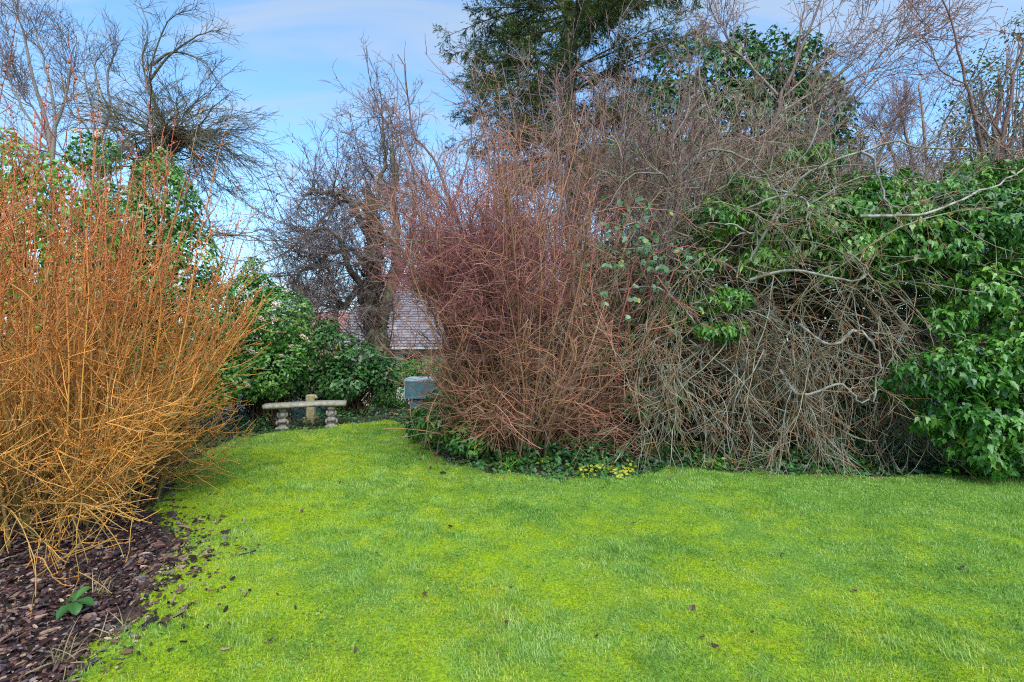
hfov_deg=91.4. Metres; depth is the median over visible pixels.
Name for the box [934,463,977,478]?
green weed
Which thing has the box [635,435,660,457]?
leaf tuft
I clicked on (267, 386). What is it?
flowering shrub
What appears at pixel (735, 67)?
ivy tree
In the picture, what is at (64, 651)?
dry grass tuft
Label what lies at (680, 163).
tall bare shrub
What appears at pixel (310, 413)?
stone post
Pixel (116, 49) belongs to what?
bare tree
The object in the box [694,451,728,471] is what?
green weed
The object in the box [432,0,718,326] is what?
conifer tree
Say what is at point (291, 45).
sky
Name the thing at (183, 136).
pollarded tree
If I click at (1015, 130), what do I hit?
evergreen tree
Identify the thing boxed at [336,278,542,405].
house
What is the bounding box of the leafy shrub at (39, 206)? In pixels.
[0,127,140,460]
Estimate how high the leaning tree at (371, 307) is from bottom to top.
8.673 m
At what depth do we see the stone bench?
8.52 m
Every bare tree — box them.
[0,0,118,238]
[0,7,158,327]
[793,61,941,331]
[836,41,1020,191]
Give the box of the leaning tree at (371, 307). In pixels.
[208,33,461,405]
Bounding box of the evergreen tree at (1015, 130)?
[921,11,1023,334]
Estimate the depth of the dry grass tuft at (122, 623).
2.48 m
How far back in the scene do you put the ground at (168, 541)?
5.75 m
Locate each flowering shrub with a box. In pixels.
[30,128,249,442]
[189,255,320,425]
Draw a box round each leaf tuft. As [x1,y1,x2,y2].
[489,455,518,471]
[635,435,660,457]
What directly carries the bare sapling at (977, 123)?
on the ground at (168, 541)
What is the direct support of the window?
in the house at (414, 317)
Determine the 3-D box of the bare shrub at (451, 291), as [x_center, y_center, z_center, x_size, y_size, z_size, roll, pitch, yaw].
[0.009,-0.737,6.696,4.686,5.086,5.107,0,0,39]
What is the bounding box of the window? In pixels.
[403,352,422,373]
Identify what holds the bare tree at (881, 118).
on the ground at (168, 541)
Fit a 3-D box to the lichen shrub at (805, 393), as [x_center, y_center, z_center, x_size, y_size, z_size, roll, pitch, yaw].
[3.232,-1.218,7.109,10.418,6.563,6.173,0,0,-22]
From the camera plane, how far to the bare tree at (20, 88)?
14.97 m
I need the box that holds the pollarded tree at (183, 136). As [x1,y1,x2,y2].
[23,0,296,366]
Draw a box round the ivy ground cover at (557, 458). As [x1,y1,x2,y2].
[70,401,1023,479]
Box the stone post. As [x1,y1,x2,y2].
[303,394,318,422]
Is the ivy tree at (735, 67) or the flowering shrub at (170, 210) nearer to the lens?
the flowering shrub at (170, 210)
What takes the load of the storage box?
on the ground at (168, 541)
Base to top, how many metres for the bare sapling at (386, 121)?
5.197 m
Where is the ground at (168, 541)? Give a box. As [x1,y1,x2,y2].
[0,343,1022,681]
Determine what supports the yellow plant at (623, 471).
on the lawn at (496, 556)
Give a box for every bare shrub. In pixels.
[326,36,719,469]
[337,0,872,441]
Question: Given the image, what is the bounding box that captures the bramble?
[583,195,727,457]
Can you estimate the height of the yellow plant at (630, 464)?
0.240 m
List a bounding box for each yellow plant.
[510,457,552,469]
[579,464,611,477]
[605,459,637,476]
[612,467,634,478]
[662,446,687,457]
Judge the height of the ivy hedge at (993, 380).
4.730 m
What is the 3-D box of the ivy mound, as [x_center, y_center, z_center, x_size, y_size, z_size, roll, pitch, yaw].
[-0.422,0.890,6.989,2.013,1.217,1.787,0,0,-31]
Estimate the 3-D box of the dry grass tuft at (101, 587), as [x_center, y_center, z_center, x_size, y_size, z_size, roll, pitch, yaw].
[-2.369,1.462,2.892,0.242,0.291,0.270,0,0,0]
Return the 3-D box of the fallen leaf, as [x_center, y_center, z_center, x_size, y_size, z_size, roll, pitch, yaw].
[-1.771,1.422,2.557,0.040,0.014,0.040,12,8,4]
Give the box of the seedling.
[56,586,93,618]
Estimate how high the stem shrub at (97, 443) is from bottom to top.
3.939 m
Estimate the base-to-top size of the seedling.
0.135 m
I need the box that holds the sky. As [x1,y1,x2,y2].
[0,0,1023,341]
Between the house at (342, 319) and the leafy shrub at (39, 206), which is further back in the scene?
the house at (342, 319)
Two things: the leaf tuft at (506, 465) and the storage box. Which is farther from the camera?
the storage box
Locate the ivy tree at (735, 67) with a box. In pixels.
[595,23,873,410]
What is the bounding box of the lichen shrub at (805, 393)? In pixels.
[361,9,1023,483]
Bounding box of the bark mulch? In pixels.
[0,451,465,681]
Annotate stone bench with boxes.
[262,400,346,430]
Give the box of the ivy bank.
[289,317,399,416]
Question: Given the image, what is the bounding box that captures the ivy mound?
[403,365,536,459]
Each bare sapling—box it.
[357,41,504,456]
[894,0,1023,187]
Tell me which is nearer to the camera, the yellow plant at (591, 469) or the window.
the yellow plant at (591, 469)
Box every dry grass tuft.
[20,616,96,679]
[89,573,123,597]
[90,609,148,655]
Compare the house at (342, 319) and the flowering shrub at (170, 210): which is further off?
the house at (342, 319)
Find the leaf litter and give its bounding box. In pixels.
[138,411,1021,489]
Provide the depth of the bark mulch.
3.04 m
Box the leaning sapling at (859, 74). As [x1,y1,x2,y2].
[658,0,998,422]
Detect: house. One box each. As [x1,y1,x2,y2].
[282,312,350,379]
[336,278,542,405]
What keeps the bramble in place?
on the ground at (168, 541)
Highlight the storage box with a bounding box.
[404,377,451,410]
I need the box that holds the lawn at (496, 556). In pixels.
[66,420,1023,681]
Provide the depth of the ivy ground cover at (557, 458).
6.10 m
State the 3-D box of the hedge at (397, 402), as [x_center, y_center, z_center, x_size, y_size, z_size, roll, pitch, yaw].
[-1.330,0.886,12.291,4.351,1.873,2.763,0,0,0]
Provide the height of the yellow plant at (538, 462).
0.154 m
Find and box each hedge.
[368,342,508,408]
[501,140,1023,481]
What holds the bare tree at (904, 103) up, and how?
on the ground at (168, 541)
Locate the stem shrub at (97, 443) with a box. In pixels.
[0,12,286,617]
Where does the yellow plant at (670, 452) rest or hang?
on the ground at (168, 541)
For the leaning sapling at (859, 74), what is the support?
on the ground at (168, 541)

